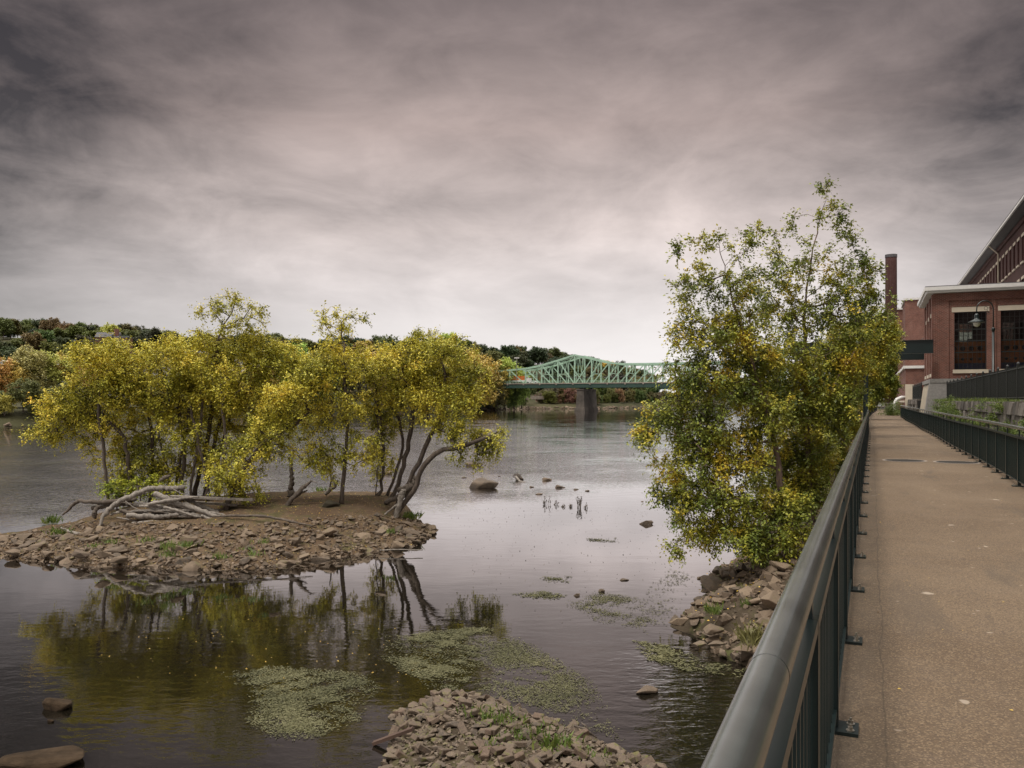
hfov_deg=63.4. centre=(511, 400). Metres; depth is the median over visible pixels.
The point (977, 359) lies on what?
machine
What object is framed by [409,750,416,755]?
stone
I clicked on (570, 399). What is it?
bush
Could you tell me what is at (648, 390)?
broadleaf tree
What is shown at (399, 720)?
loose brick
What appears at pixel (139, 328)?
broadleaf tree
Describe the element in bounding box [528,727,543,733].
stone
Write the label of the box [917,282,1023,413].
brick annex
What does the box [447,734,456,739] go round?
stone
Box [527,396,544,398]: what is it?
abutment wall
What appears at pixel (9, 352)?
broadleaf tree
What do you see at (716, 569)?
rock
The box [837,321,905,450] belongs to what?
birch tree
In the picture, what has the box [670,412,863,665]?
river bank
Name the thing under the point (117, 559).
rock
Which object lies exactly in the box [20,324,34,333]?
broadleaf tree
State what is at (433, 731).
stone
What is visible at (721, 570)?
rock
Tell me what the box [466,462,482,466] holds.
boulder
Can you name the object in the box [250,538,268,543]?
weed plant
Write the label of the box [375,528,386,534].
rock
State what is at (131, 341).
brick house
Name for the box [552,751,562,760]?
stone
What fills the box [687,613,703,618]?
rock
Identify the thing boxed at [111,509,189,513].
driftwood log
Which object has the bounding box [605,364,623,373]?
broadleaf tree
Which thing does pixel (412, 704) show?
stone
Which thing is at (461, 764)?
stone
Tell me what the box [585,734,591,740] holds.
stone
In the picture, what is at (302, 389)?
birch tree
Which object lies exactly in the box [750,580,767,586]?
rock
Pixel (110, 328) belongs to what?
broadleaf tree
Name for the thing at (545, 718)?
loose brick
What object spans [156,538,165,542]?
rock
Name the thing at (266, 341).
broadleaf tree
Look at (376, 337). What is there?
broadleaf tree
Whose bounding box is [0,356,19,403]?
broadleaf tree
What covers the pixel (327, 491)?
snag
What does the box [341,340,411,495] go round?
birch tree
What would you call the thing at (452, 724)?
stone
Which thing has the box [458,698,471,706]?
loose brick
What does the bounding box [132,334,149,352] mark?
broadleaf tree
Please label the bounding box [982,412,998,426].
bush
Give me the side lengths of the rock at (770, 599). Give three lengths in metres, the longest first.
0.924 x 0.475 x 0.388 m
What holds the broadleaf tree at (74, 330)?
on the hill
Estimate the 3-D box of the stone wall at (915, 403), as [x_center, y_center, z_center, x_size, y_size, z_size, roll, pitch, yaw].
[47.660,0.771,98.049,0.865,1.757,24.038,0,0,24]
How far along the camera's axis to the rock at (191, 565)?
26.79 m
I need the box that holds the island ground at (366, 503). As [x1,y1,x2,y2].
[0,491,437,569]
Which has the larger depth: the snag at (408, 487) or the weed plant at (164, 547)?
the snag at (408, 487)
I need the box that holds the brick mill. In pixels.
[957,194,1023,340]
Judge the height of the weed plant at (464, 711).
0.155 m
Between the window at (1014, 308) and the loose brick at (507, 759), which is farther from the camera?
the window at (1014, 308)
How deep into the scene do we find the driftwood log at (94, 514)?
32.43 m
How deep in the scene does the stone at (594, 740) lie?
13.22 m
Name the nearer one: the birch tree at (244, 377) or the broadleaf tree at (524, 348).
the birch tree at (244, 377)
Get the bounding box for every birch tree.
[11,361,154,506]
[47,334,139,498]
[70,331,170,501]
[94,327,221,502]
[137,371,254,500]
[158,361,215,495]
[163,334,324,495]
[168,288,270,495]
[197,352,346,509]
[203,323,289,494]
[278,300,390,503]
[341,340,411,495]
[364,324,460,496]
[392,417,510,513]
[394,333,501,508]
[622,219,804,568]
[739,173,912,533]
[794,304,907,487]
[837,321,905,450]
[859,351,904,420]
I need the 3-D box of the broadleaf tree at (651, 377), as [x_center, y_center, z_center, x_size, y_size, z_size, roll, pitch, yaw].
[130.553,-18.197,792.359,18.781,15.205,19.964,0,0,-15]
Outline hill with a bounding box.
[0,337,877,426]
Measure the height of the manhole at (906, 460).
0.004 m
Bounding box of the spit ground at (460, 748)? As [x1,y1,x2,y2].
[388,696,639,767]
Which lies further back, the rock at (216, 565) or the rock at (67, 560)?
the rock at (67, 560)
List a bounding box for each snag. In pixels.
[285,480,311,505]
[324,480,338,495]
[384,492,408,504]
[393,489,405,517]
[397,475,415,492]
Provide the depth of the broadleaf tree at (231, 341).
731.02 m
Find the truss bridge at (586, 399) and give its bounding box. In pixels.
[494,350,820,410]
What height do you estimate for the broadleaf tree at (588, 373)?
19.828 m
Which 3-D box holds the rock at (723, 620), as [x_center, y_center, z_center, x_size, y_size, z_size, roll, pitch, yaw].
[4.880,5.095,19.195,0.330,0.355,0.359,0,0,-19]
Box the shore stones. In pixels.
[3,405,657,425]
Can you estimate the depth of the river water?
21.27 m
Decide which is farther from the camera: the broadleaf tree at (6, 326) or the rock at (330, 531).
the broadleaf tree at (6, 326)
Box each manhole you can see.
[882,459,925,461]
[933,461,978,463]
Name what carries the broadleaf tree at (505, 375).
on the hill
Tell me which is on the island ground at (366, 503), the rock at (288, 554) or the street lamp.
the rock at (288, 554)
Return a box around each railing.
[701,405,876,767]
[900,405,1023,486]
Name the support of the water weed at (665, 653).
on the river water
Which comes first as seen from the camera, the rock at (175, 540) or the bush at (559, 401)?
the rock at (175, 540)
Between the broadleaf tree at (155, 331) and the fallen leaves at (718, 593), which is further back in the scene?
the broadleaf tree at (155, 331)
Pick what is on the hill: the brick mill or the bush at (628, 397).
the bush at (628, 397)
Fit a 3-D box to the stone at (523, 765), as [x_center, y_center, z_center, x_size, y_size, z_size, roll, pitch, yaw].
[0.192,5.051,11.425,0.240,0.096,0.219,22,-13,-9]
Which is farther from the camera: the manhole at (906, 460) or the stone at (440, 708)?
the manhole at (906, 460)
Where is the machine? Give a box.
[955,340,1023,368]
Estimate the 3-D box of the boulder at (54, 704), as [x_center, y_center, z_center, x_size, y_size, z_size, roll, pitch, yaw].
[-8.106,5.466,14.816,0.545,0.300,0.325,-2,0,8]
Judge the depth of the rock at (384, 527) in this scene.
31.72 m
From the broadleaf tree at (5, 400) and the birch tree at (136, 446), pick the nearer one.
the birch tree at (136, 446)
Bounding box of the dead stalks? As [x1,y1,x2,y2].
[576,496,581,507]
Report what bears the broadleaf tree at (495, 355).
on the hill
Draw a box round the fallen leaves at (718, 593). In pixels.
[694,559,759,635]
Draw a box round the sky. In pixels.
[0,0,1023,392]
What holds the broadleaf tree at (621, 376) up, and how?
on the hill
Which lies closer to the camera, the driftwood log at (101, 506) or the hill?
the driftwood log at (101, 506)
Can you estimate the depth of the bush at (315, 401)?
261.02 m
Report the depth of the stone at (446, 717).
13.59 m
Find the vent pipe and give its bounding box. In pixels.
[893,396,904,410]
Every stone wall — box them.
[907,399,920,410]
[933,401,1023,436]
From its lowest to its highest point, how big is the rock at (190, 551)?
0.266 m
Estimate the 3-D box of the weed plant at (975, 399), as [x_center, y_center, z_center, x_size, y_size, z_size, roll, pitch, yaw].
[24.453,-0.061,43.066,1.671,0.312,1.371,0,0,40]
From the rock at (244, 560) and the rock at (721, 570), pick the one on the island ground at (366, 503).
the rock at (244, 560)
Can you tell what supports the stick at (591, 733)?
on the stone at (594, 740)
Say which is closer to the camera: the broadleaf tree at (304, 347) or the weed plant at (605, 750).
the weed plant at (605, 750)
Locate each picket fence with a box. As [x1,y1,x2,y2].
[912,382,921,398]
[947,362,1023,400]
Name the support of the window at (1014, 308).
in the brick annex
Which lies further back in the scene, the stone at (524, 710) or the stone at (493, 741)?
the stone at (524, 710)
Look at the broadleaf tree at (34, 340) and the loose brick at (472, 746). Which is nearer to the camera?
the loose brick at (472, 746)
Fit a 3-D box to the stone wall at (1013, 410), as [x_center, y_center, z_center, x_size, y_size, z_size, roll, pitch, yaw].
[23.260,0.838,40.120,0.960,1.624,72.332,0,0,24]
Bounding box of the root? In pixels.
[213,514,312,525]
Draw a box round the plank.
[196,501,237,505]
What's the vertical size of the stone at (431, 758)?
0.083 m
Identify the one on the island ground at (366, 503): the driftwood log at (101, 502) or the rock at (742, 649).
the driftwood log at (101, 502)
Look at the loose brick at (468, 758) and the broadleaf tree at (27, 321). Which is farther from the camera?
the broadleaf tree at (27, 321)
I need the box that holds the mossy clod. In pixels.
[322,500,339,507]
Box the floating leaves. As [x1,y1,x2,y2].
[449,507,677,621]
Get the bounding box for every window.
[952,306,988,372]
[963,324,971,341]
[998,305,1023,369]
[1003,322,1013,340]
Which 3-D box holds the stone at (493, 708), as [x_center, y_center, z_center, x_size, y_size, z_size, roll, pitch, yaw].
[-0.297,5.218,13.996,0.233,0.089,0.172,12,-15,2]
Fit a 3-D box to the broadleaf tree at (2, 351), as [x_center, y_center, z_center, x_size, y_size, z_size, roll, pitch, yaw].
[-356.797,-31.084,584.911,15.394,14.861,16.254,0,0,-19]
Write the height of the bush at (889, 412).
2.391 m
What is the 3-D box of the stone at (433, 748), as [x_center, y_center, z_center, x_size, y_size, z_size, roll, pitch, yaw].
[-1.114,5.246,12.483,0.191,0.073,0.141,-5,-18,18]
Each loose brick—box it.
[378,764,393,767]
[388,725,398,734]
[392,709,405,715]
[395,716,403,728]
[395,749,409,758]
[400,719,411,729]
[404,727,414,738]
[408,720,421,728]
[410,733,419,741]
[412,742,420,753]
[416,742,431,753]
[419,698,425,705]
[426,716,433,724]
[430,690,437,696]
[430,714,442,724]
[432,699,443,706]
[433,695,444,700]
[435,710,448,716]
[437,688,448,695]
[437,748,452,754]
[443,700,456,708]
[457,720,467,734]
[458,689,467,697]
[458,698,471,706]
[464,755,477,764]
[466,708,479,716]
[468,740,483,749]
[469,765,485,767]
[478,746,492,755]
[480,745,490,759]
[485,729,498,735]
[488,725,499,734]
[490,744,506,754]
[495,732,511,742]
[497,752,514,762]
[498,696,510,705]
[502,750,512,756]
[508,723,521,729]
[511,741,526,747]
[511,750,525,762]
[512,761,522,767]
[517,717,529,724]
[528,756,542,767]
[532,712,544,719]
[535,751,546,757]
[536,733,544,741]
[539,718,552,726]
[542,716,555,725]
[542,750,552,762]
[558,745,572,755]
[566,719,579,730]
[570,724,578,734]
[570,741,584,750]
[570,760,586,767]
[573,728,589,737]
[573,746,588,758]
[603,745,616,753]
[618,754,625,766]
[622,757,631,767]
[626,751,640,756]
[629,755,641,762]
[638,755,654,766]
[647,762,657,767]
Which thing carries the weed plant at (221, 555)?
on the island ground at (366, 503)
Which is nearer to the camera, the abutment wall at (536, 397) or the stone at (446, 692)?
the stone at (446, 692)
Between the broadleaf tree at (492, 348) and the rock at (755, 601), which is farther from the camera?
the broadleaf tree at (492, 348)
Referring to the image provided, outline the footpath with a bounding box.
[831,409,1023,767]
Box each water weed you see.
[223,665,381,740]
[382,627,492,689]
[468,637,623,740]
[512,590,567,598]
[543,576,570,582]
[565,593,662,626]
[586,538,614,541]
[632,640,746,676]
[640,571,694,633]
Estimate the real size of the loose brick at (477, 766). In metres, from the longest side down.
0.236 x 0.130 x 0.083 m
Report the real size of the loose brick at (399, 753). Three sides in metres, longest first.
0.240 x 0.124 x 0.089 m
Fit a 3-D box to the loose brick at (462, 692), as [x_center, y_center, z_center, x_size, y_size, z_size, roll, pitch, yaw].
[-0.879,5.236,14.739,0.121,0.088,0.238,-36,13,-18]
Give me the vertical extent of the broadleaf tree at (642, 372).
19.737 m
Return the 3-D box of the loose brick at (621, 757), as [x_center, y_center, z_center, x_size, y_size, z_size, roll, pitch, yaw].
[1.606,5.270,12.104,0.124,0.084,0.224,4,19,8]
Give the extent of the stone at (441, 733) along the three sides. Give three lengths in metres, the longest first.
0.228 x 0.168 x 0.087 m
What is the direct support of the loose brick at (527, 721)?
on the spit ground at (460, 748)
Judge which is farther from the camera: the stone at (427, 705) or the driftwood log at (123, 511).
the driftwood log at (123, 511)
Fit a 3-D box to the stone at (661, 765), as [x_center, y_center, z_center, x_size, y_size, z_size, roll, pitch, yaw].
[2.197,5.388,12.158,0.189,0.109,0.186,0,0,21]
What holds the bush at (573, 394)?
on the hill
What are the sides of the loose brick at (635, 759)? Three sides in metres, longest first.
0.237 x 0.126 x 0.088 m
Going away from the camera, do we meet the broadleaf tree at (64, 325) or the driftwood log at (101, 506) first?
the driftwood log at (101, 506)
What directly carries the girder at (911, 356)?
attached to the brick annex
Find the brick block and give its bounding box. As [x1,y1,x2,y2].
[897,308,902,370]
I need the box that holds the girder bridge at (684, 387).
[661,387,812,403]
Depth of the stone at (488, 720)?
13.01 m
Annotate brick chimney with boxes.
[885,254,897,405]
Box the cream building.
[959,332,971,341]
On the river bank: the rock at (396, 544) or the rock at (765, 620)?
the rock at (765, 620)
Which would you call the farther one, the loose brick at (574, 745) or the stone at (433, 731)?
the stone at (433, 731)
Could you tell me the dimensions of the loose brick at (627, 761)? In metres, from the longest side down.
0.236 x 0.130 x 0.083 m
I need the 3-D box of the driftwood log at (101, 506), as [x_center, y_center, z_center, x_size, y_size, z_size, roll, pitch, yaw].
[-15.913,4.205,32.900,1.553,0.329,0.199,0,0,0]
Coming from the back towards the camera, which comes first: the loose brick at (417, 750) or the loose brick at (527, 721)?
the loose brick at (527, 721)
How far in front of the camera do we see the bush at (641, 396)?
609.54 m
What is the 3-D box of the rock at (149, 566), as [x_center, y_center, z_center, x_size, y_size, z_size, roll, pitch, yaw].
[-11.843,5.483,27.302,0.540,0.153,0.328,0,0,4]
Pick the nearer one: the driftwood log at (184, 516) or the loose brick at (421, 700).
the loose brick at (421, 700)
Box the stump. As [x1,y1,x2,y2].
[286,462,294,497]
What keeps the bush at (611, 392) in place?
on the hill
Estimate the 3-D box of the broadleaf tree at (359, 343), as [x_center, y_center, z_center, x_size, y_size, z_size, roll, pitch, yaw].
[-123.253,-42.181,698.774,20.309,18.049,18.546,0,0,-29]
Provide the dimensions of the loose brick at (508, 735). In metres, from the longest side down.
0.238 x 0.121 x 0.088 m
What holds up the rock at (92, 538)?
on the island ground at (366, 503)
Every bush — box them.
[309,389,322,408]
[321,398,333,413]
[534,392,542,403]
[542,390,557,403]
[555,394,561,403]
[563,388,574,403]
[569,389,576,401]
[596,390,600,402]
[604,393,611,402]
[606,388,617,402]
[612,392,620,402]
[614,388,624,402]
[623,390,632,401]
[629,389,635,402]
[632,388,640,402]
[636,391,643,401]
[638,390,647,402]
[648,391,658,401]
[655,392,661,399]
[878,398,902,415]
[929,399,958,416]
[935,395,954,407]
[942,406,962,421]
[957,407,975,423]
[960,413,986,426]
[975,398,1013,413]
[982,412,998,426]
[990,418,1015,434]
[1011,420,1023,435]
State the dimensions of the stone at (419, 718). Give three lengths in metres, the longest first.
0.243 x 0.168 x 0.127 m
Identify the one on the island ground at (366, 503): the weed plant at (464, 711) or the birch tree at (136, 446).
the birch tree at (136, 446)
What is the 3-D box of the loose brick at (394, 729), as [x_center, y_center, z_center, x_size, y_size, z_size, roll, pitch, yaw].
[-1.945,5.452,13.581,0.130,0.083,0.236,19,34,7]
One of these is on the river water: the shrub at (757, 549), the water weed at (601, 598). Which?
the water weed at (601, 598)
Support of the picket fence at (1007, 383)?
on the yard ground
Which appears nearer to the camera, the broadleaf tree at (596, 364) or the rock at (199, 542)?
the rock at (199, 542)
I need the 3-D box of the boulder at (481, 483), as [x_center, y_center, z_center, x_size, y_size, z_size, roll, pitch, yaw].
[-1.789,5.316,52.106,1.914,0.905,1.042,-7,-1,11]
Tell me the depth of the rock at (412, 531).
32.49 m
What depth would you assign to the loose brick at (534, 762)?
11.37 m
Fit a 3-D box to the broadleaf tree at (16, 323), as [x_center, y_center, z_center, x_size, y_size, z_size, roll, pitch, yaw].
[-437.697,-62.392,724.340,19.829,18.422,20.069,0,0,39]
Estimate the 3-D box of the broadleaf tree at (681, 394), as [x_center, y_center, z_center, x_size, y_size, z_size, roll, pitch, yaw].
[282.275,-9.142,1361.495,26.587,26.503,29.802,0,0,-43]
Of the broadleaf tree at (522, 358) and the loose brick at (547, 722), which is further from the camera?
the broadleaf tree at (522, 358)
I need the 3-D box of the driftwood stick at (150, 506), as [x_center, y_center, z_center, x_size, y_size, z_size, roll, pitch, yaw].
[-13.918,4.096,32.014,0.993,0.124,0.122,0,0,0]
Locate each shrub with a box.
[89,471,189,510]
[714,477,821,569]
[787,429,844,524]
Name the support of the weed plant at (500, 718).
on the spit ground at (460, 748)
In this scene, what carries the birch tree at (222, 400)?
on the island ground at (366, 503)
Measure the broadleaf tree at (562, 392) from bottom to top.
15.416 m
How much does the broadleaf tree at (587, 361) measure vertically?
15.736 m
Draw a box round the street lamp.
[968,300,994,371]
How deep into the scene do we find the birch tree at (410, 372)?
35.52 m
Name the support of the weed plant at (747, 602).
on the river bank
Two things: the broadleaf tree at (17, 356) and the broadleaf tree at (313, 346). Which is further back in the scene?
the broadleaf tree at (313, 346)
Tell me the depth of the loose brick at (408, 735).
13.34 m
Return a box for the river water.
[0,403,882,767]
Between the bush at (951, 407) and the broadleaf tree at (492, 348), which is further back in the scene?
the broadleaf tree at (492, 348)
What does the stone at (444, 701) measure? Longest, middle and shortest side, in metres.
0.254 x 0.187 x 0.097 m
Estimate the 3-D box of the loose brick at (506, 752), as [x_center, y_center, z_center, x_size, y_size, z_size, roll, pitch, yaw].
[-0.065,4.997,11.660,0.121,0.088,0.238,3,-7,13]
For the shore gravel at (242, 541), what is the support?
on the island ground at (366, 503)
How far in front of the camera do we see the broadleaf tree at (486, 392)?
427.25 m
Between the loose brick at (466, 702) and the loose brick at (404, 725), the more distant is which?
the loose brick at (466, 702)
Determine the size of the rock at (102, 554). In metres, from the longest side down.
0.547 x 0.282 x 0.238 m
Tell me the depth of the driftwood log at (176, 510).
31.71 m
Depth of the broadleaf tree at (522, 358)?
700.60 m
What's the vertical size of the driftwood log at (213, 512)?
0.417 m
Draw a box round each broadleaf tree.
[0,317,16,339]
[0,339,11,349]
[0,346,15,359]
[0,355,31,403]
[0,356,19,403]
[0,392,17,415]
[1,342,58,404]
[2,348,26,359]
[2,378,41,411]
[7,338,25,347]
[8,318,23,338]
[19,331,46,351]
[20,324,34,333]
[22,318,31,324]
[24,349,77,389]
[26,385,52,416]
[30,318,46,330]
[32,329,55,343]
[38,317,60,331]
[39,340,68,357]
[45,384,70,403]
[47,350,85,385]
[53,327,70,338]
[53,335,75,345]
[54,381,87,401]
[55,321,73,330]
[64,324,87,339]
[68,365,93,398]
[72,334,94,352]
[75,321,96,327]
[82,325,95,330]
[82,330,100,340]
[99,322,121,331]
[119,329,140,336]
[120,323,137,330]
[132,325,149,330]
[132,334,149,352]
[139,330,150,336]
[146,326,169,348]
[154,336,172,353]
[220,364,252,400]
[227,335,237,348]
[245,366,280,386]
[251,336,274,352]
[265,332,283,340]
[267,342,309,385]
[296,338,313,352]
[309,342,323,353]
[310,353,341,403]
[323,342,341,356]
[333,334,349,343]
[334,359,369,404]
[345,336,354,342]
[350,343,402,405]
[351,337,365,343]
[355,339,373,352]
[370,334,393,346]
[373,334,416,406]
[440,331,460,343]
[445,349,482,389]
[458,339,471,345]
[461,344,474,351]
[463,348,503,409]
[466,343,483,352]
[466,357,493,406]
[476,388,492,409]
[479,345,488,352]
[484,349,500,362]
[486,355,515,408]
[488,346,500,352]
[490,385,507,409]
[491,356,522,408]
[498,345,519,356]
[501,357,524,367]
[505,390,518,408]
[509,353,530,367]
[510,361,530,409]
[515,346,526,351]
[519,351,528,358]
[521,377,536,408]
[522,359,535,373]
[527,346,548,364]
[533,376,542,394]
[542,371,575,382]
[543,354,552,361]
[543,356,567,373]
[544,388,558,403]
[546,347,562,357]
[557,381,566,401]
[560,388,579,402]
[563,356,583,372]
[569,365,587,377]
[575,377,590,388]
[583,367,607,379]
[585,356,594,365]
[586,380,604,395]
[592,376,610,395]
[594,363,605,369]
[602,372,627,390]
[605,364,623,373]
[621,366,640,374]
[627,377,647,381]
[630,379,645,391]
[636,369,648,375]
[642,374,657,381]
[642,388,656,394]
[664,392,675,398]
[676,389,687,399]
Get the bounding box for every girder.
[790,340,932,430]
[811,353,923,361]
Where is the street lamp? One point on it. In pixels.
(976, 321)
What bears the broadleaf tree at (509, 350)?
on the hill
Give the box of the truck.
[512,376,530,382]
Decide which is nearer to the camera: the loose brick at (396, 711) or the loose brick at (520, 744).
the loose brick at (520, 744)
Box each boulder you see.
[0,745,84,767]
[42,697,72,710]
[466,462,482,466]
[469,478,498,487]
[636,685,657,693]
[639,520,652,523]
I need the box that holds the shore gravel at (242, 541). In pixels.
[0,512,435,570]
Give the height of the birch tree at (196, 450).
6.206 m
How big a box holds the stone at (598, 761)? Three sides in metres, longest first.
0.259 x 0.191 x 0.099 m
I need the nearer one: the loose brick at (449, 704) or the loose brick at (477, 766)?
the loose brick at (477, 766)
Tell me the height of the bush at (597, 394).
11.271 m
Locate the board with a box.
[372,726,413,745]
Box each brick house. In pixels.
[95,329,121,349]
[115,337,132,353]
[897,366,923,408]
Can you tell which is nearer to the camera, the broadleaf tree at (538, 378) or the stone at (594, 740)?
the stone at (594, 740)
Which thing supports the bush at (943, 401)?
on the stone wall at (1013, 410)
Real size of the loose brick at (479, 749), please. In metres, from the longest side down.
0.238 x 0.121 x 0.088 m
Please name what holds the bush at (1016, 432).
attached to the stone wall at (1013, 410)
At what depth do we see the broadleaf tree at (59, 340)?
640.15 m
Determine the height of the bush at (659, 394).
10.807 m
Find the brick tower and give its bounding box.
[901,297,964,365]
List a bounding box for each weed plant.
[40,514,63,523]
[41,525,74,535]
[84,542,101,547]
[101,537,120,544]
[129,536,154,542]
[157,549,179,557]
[158,538,182,550]
[173,539,203,547]
[212,552,232,559]
[247,549,265,556]
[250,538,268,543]
[312,486,326,491]
[385,528,399,533]
[402,509,424,519]
[456,703,496,718]
[472,734,501,753]
[474,704,528,726]
[491,726,537,740]
[506,717,553,738]
[529,729,585,754]
[569,740,611,765]
[703,599,723,615]
[731,618,764,651]
[734,596,753,608]
[964,397,994,400]
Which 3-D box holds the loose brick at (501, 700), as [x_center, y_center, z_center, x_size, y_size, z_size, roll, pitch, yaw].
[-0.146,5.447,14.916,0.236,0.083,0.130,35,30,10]
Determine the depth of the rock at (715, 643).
17.43 m
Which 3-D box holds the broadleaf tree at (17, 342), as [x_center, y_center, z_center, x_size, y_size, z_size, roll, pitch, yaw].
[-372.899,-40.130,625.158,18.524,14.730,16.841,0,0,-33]
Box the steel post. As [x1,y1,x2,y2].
[864,374,867,416]
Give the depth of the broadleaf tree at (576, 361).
710.36 m
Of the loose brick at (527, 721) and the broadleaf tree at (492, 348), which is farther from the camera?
the broadleaf tree at (492, 348)
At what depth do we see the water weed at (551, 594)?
23.36 m
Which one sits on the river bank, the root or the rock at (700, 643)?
the rock at (700, 643)
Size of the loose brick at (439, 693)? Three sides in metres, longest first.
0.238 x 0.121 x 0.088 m
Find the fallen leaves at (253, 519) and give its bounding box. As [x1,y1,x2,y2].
[19,492,411,562]
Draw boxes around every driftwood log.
[60,527,79,534]
[62,497,137,515]
[91,502,130,509]
[91,505,99,518]
[99,486,154,525]
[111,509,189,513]
[116,517,136,521]
[119,508,145,519]
[126,512,179,519]
[133,502,165,508]
[147,484,185,490]
[148,496,198,505]
[153,491,216,516]
[158,475,170,483]
[163,506,196,517]
[169,495,253,500]
[170,515,211,518]
[184,499,218,512]
[189,511,224,514]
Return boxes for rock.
[0,535,8,540]
[4,549,20,555]
[14,533,32,539]
[18,542,30,547]
[27,541,47,550]
[42,551,54,556]
[54,555,64,559]
[59,533,73,540]
[59,557,70,563]
[71,549,90,558]
[82,528,93,536]
[85,535,98,542]
[90,548,99,554]
[94,551,111,557]
[98,538,110,542]
[107,546,126,553]
[110,556,128,562]
[135,558,146,562]
[146,564,158,567]
[148,543,160,548]
[149,553,158,557]
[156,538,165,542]
[166,523,177,530]
[169,539,178,543]
[171,546,184,550]
[173,556,191,564]
[179,536,197,544]
[182,561,200,570]
[183,548,197,554]
[194,540,203,545]
[210,563,221,568]
[239,557,250,564]
[240,531,252,537]
[245,531,256,535]
[269,538,281,541]
[275,543,282,548]
[278,560,296,564]
[283,552,293,557]
[288,537,300,545]
[298,553,308,559]
[310,557,329,560]
[316,533,324,539]
[318,544,330,549]
[320,527,336,535]
[357,532,370,539]
[365,547,373,552]
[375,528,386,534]
[378,525,388,536]
[391,540,404,548]
[401,521,412,525]
[405,537,418,540]
[406,529,420,535]
[412,540,420,543]
[668,617,687,625]
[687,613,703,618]
[693,596,704,600]
[693,640,706,646]
[700,575,721,591]
[703,624,723,634]
[707,641,724,646]
[708,592,719,597]
[712,566,724,573]
[714,613,732,626]
[715,588,726,593]
[719,566,738,575]
[719,648,726,656]
[731,645,751,651]
[732,635,739,642]
[749,561,762,568]
[749,598,760,603]
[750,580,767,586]
[755,617,769,625]
[760,590,780,608]
[769,561,792,571]
[776,572,789,577]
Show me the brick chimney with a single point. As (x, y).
(891, 268)
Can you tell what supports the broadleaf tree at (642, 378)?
on the hill
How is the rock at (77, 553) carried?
on the island ground at (366, 503)
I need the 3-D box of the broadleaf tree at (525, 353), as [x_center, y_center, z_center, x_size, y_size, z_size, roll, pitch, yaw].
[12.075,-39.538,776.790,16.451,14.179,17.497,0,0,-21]
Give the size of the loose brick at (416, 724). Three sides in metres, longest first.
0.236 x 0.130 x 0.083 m
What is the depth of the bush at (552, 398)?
535.78 m
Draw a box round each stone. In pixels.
[383,752,397,759]
[388,713,396,718]
[391,737,400,744]
[406,708,419,714]
[408,701,418,707]
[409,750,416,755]
[414,715,423,721]
[415,706,426,712]
[417,757,428,762]
[422,702,431,709]
[422,712,434,718]
[423,733,435,740]
[425,756,435,761]
[426,698,432,705]
[430,728,436,733]
[430,763,441,767]
[431,738,439,743]
[431,746,442,750]
[435,706,446,711]
[438,730,447,739]
[440,698,449,704]
[441,689,451,696]
[443,714,451,720]
[445,721,458,726]
[445,751,456,757]
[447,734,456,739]
[451,689,458,696]
[452,696,465,701]
[456,760,465,767]
[470,728,477,734]
[471,721,487,727]
[475,696,484,701]
[478,731,490,736]
[483,719,492,724]
[484,701,495,706]
[484,739,496,745]
[488,706,500,711]
[505,741,516,748]
[506,723,516,730]
[509,710,523,718]
[519,728,529,739]
[519,761,531,767]
[520,708,528,713]
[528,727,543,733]
[529,755,544,764]
[531,722,544,728]
[546,725,555,731]
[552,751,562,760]
[556,726,563,733]
[560,758,572,765]
[581,760,593,767]
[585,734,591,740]
[591,736,599,742]
[591,756,605,767]
[603,757,613,762]
[606,742,620,749]
[608,754,617,759]
[657,763,666,767]
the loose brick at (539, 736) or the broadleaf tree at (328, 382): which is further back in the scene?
the broadleaf tree at (328, 382)
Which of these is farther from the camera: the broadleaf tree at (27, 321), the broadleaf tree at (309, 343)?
the broadleaf tree at (27, 321)
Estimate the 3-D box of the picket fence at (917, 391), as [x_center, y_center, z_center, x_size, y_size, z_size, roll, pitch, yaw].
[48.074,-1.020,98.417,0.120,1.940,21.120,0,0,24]
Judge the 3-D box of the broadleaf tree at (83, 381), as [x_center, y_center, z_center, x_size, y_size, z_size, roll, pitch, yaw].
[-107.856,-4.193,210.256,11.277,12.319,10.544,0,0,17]
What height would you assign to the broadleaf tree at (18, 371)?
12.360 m
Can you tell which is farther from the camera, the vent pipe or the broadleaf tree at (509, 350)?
the broadleaf tree at (509, 350)
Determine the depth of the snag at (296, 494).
33.13 m
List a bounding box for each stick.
[139,505,162,507]
[169,504,195,512]
[380,549,418,550]
[574,725,597,737]
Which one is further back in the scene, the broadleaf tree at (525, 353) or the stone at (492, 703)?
the broadleaf tree at (525, 353)
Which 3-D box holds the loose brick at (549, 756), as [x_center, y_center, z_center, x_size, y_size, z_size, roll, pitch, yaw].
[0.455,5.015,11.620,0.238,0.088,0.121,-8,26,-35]
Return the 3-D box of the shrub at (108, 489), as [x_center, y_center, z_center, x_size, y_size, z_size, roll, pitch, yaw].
[-15.194,3.816,34.368,4.238,1.804,2.457,0,0,17]
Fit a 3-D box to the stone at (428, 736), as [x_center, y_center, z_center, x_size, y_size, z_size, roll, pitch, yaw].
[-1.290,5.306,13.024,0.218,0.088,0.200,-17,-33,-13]
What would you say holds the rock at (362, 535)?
on the island ground at (366, 503)
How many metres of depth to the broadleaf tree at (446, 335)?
770.03 m

